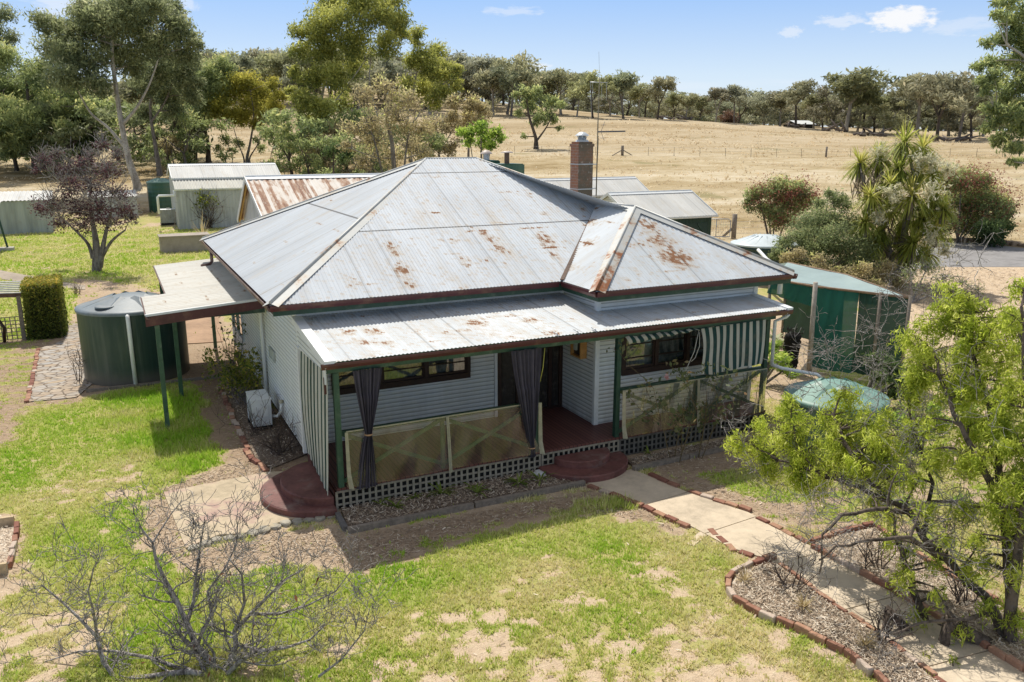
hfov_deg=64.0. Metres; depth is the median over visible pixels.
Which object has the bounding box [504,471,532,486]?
lily
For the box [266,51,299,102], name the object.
gum tree
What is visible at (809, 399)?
water tank
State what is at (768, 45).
sky
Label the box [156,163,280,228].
shed
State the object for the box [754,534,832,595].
dead shrub
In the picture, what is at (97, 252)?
plum tree
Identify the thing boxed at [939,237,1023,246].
stone border
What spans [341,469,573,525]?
mulch bed
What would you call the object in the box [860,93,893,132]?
gum tree
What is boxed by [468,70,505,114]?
gum tree
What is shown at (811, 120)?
gum tree
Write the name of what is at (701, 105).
gum tree
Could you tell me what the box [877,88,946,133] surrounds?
gum tree
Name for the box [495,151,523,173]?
flue
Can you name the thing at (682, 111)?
gum tree
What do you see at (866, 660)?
mulch bed
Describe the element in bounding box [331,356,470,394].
window
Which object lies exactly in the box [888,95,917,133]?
gum tree
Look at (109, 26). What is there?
gum tree
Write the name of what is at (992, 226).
bush
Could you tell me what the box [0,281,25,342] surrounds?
timber shelter
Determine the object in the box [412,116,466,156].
tree
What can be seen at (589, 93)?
gum tree
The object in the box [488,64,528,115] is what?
gum tree
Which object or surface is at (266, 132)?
tree
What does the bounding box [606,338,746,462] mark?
rose bush
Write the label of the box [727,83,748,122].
gum tree
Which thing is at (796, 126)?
fallen timber
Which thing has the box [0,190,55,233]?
shed
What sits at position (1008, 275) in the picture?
bark litter
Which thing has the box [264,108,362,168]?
tree
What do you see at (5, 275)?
path
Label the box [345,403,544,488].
railing
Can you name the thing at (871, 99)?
gum tree
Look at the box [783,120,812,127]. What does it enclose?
house
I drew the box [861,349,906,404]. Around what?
shrub
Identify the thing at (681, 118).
fallen timber
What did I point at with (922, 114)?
gum tree
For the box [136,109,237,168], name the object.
tree
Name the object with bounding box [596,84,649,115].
gum tree
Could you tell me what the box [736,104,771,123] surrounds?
gum tree
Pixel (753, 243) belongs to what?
water tank
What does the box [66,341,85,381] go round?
dead shrub
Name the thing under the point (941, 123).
gum tree
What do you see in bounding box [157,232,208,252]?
concrete box
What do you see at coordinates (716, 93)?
gum tree
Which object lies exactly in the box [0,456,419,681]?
bare tree
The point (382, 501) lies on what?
lily
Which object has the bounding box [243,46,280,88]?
gum tree
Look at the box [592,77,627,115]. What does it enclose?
gum tree
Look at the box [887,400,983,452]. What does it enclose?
shrub
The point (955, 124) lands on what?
gum tree
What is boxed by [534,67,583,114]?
gum tree
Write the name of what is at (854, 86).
gum tree
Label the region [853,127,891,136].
fallen timber
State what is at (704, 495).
brick edging
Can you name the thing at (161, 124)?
tree
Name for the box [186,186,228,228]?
bush
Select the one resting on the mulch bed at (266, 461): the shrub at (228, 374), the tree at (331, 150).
the shrub at (228, 374)
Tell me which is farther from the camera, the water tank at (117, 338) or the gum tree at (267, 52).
the gum tree at (267, 52)
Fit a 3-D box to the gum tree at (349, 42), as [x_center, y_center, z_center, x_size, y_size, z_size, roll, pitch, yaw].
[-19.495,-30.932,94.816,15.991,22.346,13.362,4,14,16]
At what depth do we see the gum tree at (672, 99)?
202.58 m
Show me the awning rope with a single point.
(694, 348)
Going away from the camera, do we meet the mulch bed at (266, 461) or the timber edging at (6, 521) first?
the timber edging at (6, 521)
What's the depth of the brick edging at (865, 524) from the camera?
13.84 m
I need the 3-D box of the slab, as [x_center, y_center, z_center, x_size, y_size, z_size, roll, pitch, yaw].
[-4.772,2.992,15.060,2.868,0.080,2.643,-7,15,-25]
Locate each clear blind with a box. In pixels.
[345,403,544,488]
[622,368,767,438]
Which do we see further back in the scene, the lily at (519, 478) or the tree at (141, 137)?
the tree at (141, 137)
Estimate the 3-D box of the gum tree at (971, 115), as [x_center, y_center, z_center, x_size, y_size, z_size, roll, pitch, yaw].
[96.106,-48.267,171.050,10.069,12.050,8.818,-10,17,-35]
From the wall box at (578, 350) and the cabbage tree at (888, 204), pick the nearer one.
the wall box at (578, 350)
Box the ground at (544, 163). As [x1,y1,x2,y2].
[0,87,1023,681]
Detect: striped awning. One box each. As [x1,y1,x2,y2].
[300,351,327,494]
[701,320,765,373]
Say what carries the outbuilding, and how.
on the ground at (544, 163)
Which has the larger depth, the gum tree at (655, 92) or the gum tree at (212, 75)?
the gum tree at (655, 92)
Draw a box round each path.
[0,270,84,289]
[29,320,91,401]
[587,469,1023,681]
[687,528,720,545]
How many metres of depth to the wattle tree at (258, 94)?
103.06 m
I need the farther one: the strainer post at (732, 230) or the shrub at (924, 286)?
the strainer post at (732, 230)
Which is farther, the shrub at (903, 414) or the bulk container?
the bulk container
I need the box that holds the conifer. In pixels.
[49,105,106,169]
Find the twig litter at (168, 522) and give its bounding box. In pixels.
[0,280,817,589]
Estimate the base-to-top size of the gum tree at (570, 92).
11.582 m
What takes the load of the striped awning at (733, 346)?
hanging from the farmhouse
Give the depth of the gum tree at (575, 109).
307.61 m
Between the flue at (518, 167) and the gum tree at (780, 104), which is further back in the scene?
the gum tree at (780, 104)
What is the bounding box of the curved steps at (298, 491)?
[260,461,336,518]
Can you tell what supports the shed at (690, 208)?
on the ground at (544, 163)
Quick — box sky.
[0,0,1023,130]
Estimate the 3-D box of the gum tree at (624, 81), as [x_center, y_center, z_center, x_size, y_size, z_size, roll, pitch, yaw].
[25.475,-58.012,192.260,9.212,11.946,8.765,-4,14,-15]
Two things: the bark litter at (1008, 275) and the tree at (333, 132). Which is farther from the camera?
the tree at (333, 132)
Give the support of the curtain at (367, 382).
hanging from the farmhouse
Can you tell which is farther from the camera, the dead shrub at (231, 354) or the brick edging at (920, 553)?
the dead shrub at (231, 354)
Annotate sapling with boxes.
[213,132,266,162]
[292,136,306,172]
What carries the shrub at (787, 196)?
on the ground at (544, 163)
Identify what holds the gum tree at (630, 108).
on the ground at (544, 163)
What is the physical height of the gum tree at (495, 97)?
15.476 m
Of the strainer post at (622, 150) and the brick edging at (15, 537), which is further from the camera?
the strainer post at (622, 150)
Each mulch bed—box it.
[0,526,13,562]
[227,378,305,468]
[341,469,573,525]
[628,437,733,466]
[731,563,935,681]
[816,528,1023,662]
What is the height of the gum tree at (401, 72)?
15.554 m
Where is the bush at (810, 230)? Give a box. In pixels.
[767,187,896,286]
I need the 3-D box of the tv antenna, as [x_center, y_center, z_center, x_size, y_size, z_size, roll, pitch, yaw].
[2.972,-6.564,25.790,1.273,4.801,0.310,-7,15,-25]
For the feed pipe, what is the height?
0.335 m
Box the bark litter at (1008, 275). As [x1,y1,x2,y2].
[896,267,1023,304]
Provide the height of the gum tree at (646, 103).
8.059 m
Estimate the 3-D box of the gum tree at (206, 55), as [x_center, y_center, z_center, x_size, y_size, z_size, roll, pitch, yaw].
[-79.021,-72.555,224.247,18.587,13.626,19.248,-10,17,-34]
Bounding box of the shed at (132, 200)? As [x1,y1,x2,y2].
[87,190,137,218]
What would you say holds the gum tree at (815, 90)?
on the ground at (544, 163)
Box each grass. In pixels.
[0,117,1023,260]
[0,225,1023,681]
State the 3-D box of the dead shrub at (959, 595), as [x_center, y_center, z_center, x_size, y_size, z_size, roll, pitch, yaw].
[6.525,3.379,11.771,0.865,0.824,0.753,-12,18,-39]
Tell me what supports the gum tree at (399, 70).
on the ground at (544, 163)
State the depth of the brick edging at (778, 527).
14.03 m
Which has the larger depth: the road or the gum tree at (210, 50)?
the gum tree at (210, 50)
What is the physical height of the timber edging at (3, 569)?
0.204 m
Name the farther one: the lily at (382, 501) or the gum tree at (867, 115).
the gum tree at (867, 115)
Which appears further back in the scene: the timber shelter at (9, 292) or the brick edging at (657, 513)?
the timber shelter at (9, 292)
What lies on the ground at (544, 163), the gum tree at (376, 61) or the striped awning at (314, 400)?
the gum tree at (376, 61)
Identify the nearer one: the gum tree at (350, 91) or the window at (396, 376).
the window at (396, 376)
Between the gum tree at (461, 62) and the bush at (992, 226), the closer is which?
the bush at (992, 226)
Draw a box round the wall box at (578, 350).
[570,342,586,358]
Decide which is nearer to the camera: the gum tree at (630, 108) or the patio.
the patio
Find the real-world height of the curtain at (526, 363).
2.200 m
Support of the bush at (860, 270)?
on the ground at (544, 163)
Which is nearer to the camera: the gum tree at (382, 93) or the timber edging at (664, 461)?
the timber edging at (664, 461)
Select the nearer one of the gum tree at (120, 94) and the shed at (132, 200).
the shed at (132, 200)
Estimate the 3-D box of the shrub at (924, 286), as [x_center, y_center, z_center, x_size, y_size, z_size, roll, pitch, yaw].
[17.482,-2.532,33.484,3.607,2.126,2.283,1,14,6]
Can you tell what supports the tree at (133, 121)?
on the ground at (544, 163)
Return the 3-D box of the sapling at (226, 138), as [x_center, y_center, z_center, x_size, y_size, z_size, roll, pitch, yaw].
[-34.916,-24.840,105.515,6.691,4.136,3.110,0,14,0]
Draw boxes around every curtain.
[353,367,381,489]
[511,348,541,457]
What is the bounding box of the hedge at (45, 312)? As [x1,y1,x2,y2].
[19,273,68,340]
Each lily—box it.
[371,496,390,506]
[384,498,405,509]
[404,493,422,500]
[427,481,456,496]
[465,483,490,496]
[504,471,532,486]
[525,469,552,485]
[643,445,658,454]
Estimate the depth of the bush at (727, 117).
203.47 m
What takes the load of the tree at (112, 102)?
on the ground at (544, 163)
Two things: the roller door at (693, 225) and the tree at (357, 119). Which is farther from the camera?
the tree at (357, 119)
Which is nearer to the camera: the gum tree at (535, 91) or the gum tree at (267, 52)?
the gum tree at (535, 91)
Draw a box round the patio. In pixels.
[186,316,222,343]
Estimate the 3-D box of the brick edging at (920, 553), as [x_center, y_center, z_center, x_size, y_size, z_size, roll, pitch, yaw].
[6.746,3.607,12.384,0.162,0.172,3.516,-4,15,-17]
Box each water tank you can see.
[74,290,189,385]
[146,178,171,212]
[730,233,799,285]
[782,376,889,468]
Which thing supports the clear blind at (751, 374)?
hanging from the farmhouse
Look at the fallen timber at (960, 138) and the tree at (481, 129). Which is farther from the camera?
the fallen timber at (960, 138)
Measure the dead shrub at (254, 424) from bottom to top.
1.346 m
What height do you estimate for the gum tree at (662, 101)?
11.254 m
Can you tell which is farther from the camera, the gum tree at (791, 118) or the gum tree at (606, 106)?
the gum tree at (791, 118)
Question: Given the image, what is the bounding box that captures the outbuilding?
[237,173,380,222]
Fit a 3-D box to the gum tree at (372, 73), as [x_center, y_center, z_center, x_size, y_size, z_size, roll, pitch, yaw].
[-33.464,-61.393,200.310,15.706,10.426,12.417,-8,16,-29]
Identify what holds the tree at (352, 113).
on the ground at (544, 163)
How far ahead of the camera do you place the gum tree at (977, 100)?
165.02 m
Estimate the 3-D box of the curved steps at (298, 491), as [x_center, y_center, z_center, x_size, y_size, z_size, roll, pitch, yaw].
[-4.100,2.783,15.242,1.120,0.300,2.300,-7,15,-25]
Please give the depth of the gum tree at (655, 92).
192.81 m
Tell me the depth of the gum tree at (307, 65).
207.14 m
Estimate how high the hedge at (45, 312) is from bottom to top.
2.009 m
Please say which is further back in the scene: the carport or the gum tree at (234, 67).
the gum tree at (234, 67)
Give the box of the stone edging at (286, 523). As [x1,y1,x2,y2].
[188,515,335,550]
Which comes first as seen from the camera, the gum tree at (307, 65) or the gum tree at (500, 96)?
the gum tree at (307, 65)
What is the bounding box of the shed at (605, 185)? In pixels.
[537,176,648,198]
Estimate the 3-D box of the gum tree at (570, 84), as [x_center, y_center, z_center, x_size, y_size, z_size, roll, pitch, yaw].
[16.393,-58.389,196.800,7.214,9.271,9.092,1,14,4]
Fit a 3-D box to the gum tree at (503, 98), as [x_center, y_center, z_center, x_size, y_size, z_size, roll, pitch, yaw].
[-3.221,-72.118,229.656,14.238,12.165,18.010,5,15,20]
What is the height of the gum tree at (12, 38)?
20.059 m
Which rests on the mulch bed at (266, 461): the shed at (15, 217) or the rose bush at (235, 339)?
the rose bush at (235, 339)
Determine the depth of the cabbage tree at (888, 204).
36.07 m
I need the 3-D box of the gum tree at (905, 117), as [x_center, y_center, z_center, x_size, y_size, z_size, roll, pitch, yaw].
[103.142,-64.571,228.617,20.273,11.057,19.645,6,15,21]
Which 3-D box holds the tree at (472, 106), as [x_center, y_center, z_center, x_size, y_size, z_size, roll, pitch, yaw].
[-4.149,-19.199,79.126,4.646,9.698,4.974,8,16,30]
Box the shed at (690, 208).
[599,189,718,235]
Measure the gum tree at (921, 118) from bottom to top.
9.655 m
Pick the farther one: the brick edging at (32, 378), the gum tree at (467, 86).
the gum tree at (467, 86)
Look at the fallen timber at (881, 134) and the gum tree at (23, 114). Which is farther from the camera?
the fallen timber at (881, 134)
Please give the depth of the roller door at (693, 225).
45.84 m
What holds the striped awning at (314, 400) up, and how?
hanging from the farmhouse
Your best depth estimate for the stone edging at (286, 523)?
14.04 m
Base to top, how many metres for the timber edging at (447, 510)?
0.126 m
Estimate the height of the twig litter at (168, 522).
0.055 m
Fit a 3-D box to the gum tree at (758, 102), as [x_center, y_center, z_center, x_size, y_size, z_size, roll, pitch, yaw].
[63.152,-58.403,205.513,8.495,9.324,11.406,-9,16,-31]
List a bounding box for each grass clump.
[193,216,208,231]
[734,565,755,584]
[792,589,815,612]
[851,624,879,649]
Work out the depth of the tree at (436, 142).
89.13 m
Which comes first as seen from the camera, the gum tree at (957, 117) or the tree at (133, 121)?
the tree at (133, 121)
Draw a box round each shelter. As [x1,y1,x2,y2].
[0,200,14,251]
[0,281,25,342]
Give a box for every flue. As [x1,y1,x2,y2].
[480,150,499,162]
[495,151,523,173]
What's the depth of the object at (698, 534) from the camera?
13.74 m
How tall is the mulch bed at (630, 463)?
0.100 m
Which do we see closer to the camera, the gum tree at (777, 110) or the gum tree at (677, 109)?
the gum tree at (677, 109)
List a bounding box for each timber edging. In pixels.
[0,515,14,527]
[0,562,8,574]
[86,374,222,392]
[335,511,347,531]
[347,480,585,533]
[632,445,733,470]
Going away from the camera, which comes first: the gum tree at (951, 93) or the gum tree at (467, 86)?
the gum tree at (951, 93)
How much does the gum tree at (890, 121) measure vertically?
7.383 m
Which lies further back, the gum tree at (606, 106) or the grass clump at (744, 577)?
the gum tree at (606, 106)
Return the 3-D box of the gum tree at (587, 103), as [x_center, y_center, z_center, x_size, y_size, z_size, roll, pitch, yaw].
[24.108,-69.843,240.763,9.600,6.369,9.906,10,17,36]
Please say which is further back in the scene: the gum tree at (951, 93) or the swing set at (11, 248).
the gum tree at (951, 93)
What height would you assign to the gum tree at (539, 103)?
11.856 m
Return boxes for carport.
[140,258,264,428]
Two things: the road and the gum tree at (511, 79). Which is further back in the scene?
the gum tree at (511, 79)
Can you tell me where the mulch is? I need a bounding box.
[0,388,1023,681]
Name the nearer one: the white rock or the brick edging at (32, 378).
the white rock
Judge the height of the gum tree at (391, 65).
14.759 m
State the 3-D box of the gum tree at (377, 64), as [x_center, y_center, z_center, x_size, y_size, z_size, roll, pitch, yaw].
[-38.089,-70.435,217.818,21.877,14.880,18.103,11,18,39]
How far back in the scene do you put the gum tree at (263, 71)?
213.64 m
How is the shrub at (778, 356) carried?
on the ground at (544, 163)
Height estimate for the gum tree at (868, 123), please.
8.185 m
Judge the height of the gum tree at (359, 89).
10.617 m
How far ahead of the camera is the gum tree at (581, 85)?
187.71 m
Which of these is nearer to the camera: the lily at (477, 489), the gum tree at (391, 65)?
the lily at (477, 489)
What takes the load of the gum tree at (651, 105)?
on the ground at (544, 163)
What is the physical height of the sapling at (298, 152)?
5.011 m
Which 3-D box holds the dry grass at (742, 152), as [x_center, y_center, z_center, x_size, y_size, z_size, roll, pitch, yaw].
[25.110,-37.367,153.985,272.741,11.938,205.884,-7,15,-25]
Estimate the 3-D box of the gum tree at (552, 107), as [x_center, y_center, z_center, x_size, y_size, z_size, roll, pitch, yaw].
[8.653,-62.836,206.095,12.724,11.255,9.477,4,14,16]
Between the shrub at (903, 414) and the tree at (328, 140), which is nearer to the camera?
the shrub at (903, 414)
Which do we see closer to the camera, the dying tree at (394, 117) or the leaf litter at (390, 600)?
the leaf litter at (390, 600)
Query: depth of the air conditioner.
18.66 m
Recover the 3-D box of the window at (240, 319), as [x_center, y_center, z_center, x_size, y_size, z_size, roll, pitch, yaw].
[-8.036,-0.604,24.175,0.180,0.900,2.300,-7,15,-25]
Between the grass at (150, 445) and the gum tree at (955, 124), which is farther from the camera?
the gum tree at (955, 124)
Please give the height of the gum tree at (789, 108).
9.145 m
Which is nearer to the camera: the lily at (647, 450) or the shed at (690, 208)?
the lily at (647, 450)
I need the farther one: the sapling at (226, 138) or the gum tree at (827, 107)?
the gum tree at (827, 107)
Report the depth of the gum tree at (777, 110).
250.00 m
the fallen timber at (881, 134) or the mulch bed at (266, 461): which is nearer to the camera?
the mulch bed at (266, 461)
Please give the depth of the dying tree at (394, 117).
55.53 m
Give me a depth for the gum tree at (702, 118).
248.77 m
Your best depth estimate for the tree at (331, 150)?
73.79 m
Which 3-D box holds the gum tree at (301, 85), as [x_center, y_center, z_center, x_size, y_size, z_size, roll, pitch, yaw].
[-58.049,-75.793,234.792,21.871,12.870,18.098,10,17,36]
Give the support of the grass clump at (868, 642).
on the mulch bed at (866, 660)
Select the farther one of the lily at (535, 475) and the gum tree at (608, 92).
the gum tree at (608, 92)
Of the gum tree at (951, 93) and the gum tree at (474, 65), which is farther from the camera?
the gum tree at (474, 65)
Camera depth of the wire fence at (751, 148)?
110.81 m
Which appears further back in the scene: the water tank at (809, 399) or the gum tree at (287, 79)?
the gum tree at (287, 79)
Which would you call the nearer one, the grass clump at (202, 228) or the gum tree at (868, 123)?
the grass clump at (202, 228)
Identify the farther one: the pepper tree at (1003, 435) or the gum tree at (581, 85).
the gum tree at (581, 85)
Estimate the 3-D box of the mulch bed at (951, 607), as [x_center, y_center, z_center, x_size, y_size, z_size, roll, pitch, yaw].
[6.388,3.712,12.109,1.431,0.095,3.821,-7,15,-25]
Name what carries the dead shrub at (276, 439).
on the mulch bed at (266, 461)
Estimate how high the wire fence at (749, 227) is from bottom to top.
1.301 m
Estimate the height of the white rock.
0.078 m
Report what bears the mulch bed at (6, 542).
on the ground at (544, 163)
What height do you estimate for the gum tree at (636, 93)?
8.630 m
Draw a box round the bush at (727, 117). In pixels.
[717,109,739,122]
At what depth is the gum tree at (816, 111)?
196.07 m
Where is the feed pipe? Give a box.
[757,248,769,259]
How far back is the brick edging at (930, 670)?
11.23 m
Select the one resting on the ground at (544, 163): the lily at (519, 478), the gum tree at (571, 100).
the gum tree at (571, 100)
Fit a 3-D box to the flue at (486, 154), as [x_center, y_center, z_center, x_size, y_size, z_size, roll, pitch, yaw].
[-1.046,-6.567,33.608,0.840,2.463,0.840,-7,15,-25]
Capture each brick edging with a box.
[6,521,19,568]
[24,348,40,402]
[218,387,268,471]
[587,484,690,528]
[648,472,751,512]
[707,528,770,562]
[724,552,890,681]
[755,516,808,543]
[778,562,946,681]
[809,521,875,543]
[811,544,1023,671]
[872,493,972,508]
[875,525,1023,617]
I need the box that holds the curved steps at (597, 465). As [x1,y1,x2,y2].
[538,447,627,483]
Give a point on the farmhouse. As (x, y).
(433, 287)
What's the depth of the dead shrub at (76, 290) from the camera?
35.25 m
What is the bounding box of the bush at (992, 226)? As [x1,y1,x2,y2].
[965,215,1020,247]
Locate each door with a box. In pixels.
[520,347,547,406]
[683,222,706,233]
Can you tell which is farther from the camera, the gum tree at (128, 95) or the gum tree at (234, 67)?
the gum tree at (234, 67)
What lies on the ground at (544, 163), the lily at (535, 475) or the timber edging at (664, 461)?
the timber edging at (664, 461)
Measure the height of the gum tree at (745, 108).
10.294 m
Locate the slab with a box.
[164,471,341,548]
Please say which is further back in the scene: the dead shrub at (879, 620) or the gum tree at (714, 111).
the gum tree at (714, 111)
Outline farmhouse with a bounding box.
[199,132,821,510]
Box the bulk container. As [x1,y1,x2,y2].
[160,208,176,224]
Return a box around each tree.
[0,2,23,72]
[0,39,98,173]
[0,102,69,170]
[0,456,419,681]
[16,0,208,190]
[17,98,135,175]
[25,129,143,271]
[52,90,151,165]
[64,94,156,160]
[106,74,183,136]
[108,78,155,129]
[108,104,212,163]
[123,50,207,175]
[133,97,236,160]
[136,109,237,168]
[157,134,188,163]
[183,52,239,162]
[199,59,248,101]
[199,67,290,162]
[200,49,238,91]
[205,48,217,54]
[212,49,292,81]
[217,51,258,105]
[240,47,280,89]
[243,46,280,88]
[250,106,341,174]
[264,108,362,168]
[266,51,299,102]
[267,69,321,94]
[274,52,342,97]
[276,132,345,174]
[277,63,303,100]
[281,0,415,154]
[297,120,357,172]
[304,99,390,169]
[311,126,391,173]
[319,142,352,173]
[334,72,444,172]
[340,45,395,94]
[341,89,367,105]
[344,55,380,103]
[344,68,399,110]
[346,68,370,109]
[347,116,408,172]
[363,50,405,106]
[376,61,399,100]
[388,125,449,160]
[389,49,454,109]
[392,21,466,161]
[392,62,411,87]
[403,67,449,113]
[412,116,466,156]
[437,52,472,96]
[439,68,494,103]
[442,90,495,156]
[450,48,495,102]
[455,116,509,158]
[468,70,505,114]
[470,49,547,114]
[470,54,507,103]
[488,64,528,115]
[494,65,535,105]
[502,62,515,104]
[504,69,545,111]
[509,83,567,148]
[521,71,569,113]
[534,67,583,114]
[560,92,589,109]
[562,72,585,110]
[565,69,619,117]
[565,81,589,116]
[567,96,606,112]
[576,95,599,111]
[577,92,608,110]
[589,96,628,114]
[590,96,627,113]
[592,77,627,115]
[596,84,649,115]
[597,92,619,113]
[605,69,642,118]
[618,102,637,116]
[624,99,656,116]
[625,82,661,116]
[626,88,662,116]
[640,88,684,117]
[641,101,656,117]
[644,75,679,118]
[647,102,666,116]
[659,98,699,118]
[664,91,687,117]
[676,92,703,119]
[678,103,710,120]
[683,105,718,121]
[684,93,713,120]
[693,96,708,120]
[701,87,733,121]
[705,98,744,121]
[707,87,766,124]
[712,227,1023,669]
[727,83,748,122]
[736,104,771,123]
[741,90,781,125]
[750,96,807,125]
[762,89,800,125]
[768,77,817,124]
[768,108,794,120]
[778,98,828,120]
[781,103,805,124]
[790,103,819,126]
[798,93,827,128]
[805,85,869,129]
[806,87,857,126]
[811,94,839,128]
[821,66,903,129]
[837,118,959,285]
[838,81,887,131]
[839,106,888,124]
[855,100,913,132]
[856,108,868,130]
[858,95,921,126]
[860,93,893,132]
[860,117,880,127]
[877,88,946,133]
[882,72,949,135]
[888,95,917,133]
[900,105,937,129]
[903,71,977,141]
[906,102,945,129]
[915,100,982,136]
[928,105,964,130]
[930,99,1015,131]
[936,93,1008,136]
[939,71,994,136]
[968,0,1023,169]
[968,91,990,136]
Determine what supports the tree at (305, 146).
on the ground at (544, 163)
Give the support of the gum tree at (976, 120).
on the ground at (544, 163)
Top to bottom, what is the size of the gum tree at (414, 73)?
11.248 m
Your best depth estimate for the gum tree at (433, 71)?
98.87 m
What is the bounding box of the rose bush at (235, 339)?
[211,315,249,380]
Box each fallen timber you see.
[655,114,693,119]
[786,122,805,127]
[821,119,848,131]
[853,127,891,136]
[932,133,981,141]
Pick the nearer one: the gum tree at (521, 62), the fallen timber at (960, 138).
the fallen timber at (960, 138)
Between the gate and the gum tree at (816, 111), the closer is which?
the gate
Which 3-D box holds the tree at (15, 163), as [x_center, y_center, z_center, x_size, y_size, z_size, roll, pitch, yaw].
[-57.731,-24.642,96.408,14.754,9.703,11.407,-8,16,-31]
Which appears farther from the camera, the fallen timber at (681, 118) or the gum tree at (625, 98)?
the gum tree at (625, 98)
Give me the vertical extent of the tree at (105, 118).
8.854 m
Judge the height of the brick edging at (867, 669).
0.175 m
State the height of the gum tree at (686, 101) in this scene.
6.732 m
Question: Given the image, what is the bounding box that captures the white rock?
[534,469,545,475]
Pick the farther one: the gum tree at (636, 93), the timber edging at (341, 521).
the gum tree at (636, 93)
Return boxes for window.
[232,314,244,341]
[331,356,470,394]
[621,326,716,375]
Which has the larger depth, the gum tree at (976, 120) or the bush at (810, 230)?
the gum tree at (976, 120)
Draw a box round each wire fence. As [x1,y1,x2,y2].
[514,146,1016,156]
[740,220,770,233]
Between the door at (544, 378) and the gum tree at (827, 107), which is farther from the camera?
the gum tree at (827, 107)
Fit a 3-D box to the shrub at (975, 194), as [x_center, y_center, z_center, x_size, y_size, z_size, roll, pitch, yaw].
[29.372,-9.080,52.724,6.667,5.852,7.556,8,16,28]
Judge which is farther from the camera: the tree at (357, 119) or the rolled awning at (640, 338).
the tree at (357, 119)
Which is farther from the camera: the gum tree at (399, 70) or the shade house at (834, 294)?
the gum tree at (399, 70)
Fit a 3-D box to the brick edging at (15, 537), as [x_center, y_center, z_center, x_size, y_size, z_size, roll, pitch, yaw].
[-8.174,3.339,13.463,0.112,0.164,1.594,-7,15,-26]
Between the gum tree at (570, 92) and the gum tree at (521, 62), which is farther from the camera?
the gum tree at (570, 92)
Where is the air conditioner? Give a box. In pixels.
[245,389,283,429]
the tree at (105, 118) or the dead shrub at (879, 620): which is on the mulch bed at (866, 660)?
the dead shrub at (879, 620)
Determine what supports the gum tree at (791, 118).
on the ground at (544, 163)
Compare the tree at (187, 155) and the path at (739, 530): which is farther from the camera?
the tree at (187, 155)
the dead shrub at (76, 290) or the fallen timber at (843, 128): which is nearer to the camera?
the dead shrub at (76, 290)
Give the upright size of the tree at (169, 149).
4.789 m
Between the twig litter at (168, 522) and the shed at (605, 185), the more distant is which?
the shed at (605, 185)
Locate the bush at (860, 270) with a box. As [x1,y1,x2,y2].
[776,246,908,291]
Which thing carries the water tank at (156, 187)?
on the ground at (544, 163)
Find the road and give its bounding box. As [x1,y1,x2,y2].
[887,243,1023,272]
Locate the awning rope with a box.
[685,330,699,370]
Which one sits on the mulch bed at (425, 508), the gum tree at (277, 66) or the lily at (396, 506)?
the lily at (396, 506)
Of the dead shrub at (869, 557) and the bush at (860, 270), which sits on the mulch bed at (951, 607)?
the dead shrub at (869, 557)
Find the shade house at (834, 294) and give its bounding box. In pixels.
[767,262,911,383]
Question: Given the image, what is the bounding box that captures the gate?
[711,219,730,236]
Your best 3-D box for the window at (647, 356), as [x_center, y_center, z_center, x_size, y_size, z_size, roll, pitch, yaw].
[3.556,0.112,18.387,2.660,1.020,0.195,-7,15,-25]
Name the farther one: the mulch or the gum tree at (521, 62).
the gum tree at (521, 62)
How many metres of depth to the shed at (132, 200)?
66.50 m
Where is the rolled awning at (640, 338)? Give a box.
[626,328,700,343]
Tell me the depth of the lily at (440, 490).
15.34 m
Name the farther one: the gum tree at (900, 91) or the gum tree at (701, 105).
the gum tree at (701, 105)
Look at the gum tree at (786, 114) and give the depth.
257.37 m
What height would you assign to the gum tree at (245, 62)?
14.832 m
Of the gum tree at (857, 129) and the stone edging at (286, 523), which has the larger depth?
the gum tree at (857, 129)
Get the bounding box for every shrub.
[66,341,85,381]
[70,278,82,293]
[198,340,263,404]
[210,385,283,435]
[225,342,238,363]
[238,406,299,457]
[737,167,823,235]
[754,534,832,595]
[758,339,799,386]
[842,590,919,640]
[849,520,912,568]
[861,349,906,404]
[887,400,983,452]
[899,252,988,302]
[920,154,1022,242]
[930,553,1000,605]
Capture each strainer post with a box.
[612,146,631,155]
[722,214,736,238]
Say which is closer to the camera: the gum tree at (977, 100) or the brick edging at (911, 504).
the brick edging at (911, 504)
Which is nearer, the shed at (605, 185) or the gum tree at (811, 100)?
the shed at (605, 185)
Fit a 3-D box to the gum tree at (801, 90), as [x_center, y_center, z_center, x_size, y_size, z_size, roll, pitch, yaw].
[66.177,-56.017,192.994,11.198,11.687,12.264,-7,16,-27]
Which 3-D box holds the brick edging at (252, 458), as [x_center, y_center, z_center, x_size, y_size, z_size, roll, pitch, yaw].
[-6.406,1.960,19.166,0.305,0.127,6.394,-7,15,-25]
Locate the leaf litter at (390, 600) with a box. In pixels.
[0,408,978,681]
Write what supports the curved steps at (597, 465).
on the ground at (544, 163)
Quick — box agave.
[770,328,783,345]
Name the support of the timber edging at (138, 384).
on the ground at (544, 163)
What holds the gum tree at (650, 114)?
on the ground at (544, 163)
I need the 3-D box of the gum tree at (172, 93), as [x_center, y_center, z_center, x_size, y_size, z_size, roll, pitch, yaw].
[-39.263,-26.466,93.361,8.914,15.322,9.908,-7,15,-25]
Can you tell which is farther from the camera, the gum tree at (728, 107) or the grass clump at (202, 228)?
the gum tree at (728, 107)
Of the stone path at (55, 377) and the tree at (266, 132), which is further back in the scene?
the tree at (266, 132)
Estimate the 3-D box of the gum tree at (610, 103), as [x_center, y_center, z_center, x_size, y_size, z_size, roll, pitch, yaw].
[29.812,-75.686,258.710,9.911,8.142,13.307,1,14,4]
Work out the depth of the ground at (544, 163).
15.13 m
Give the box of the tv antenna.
[590,71,624,195]

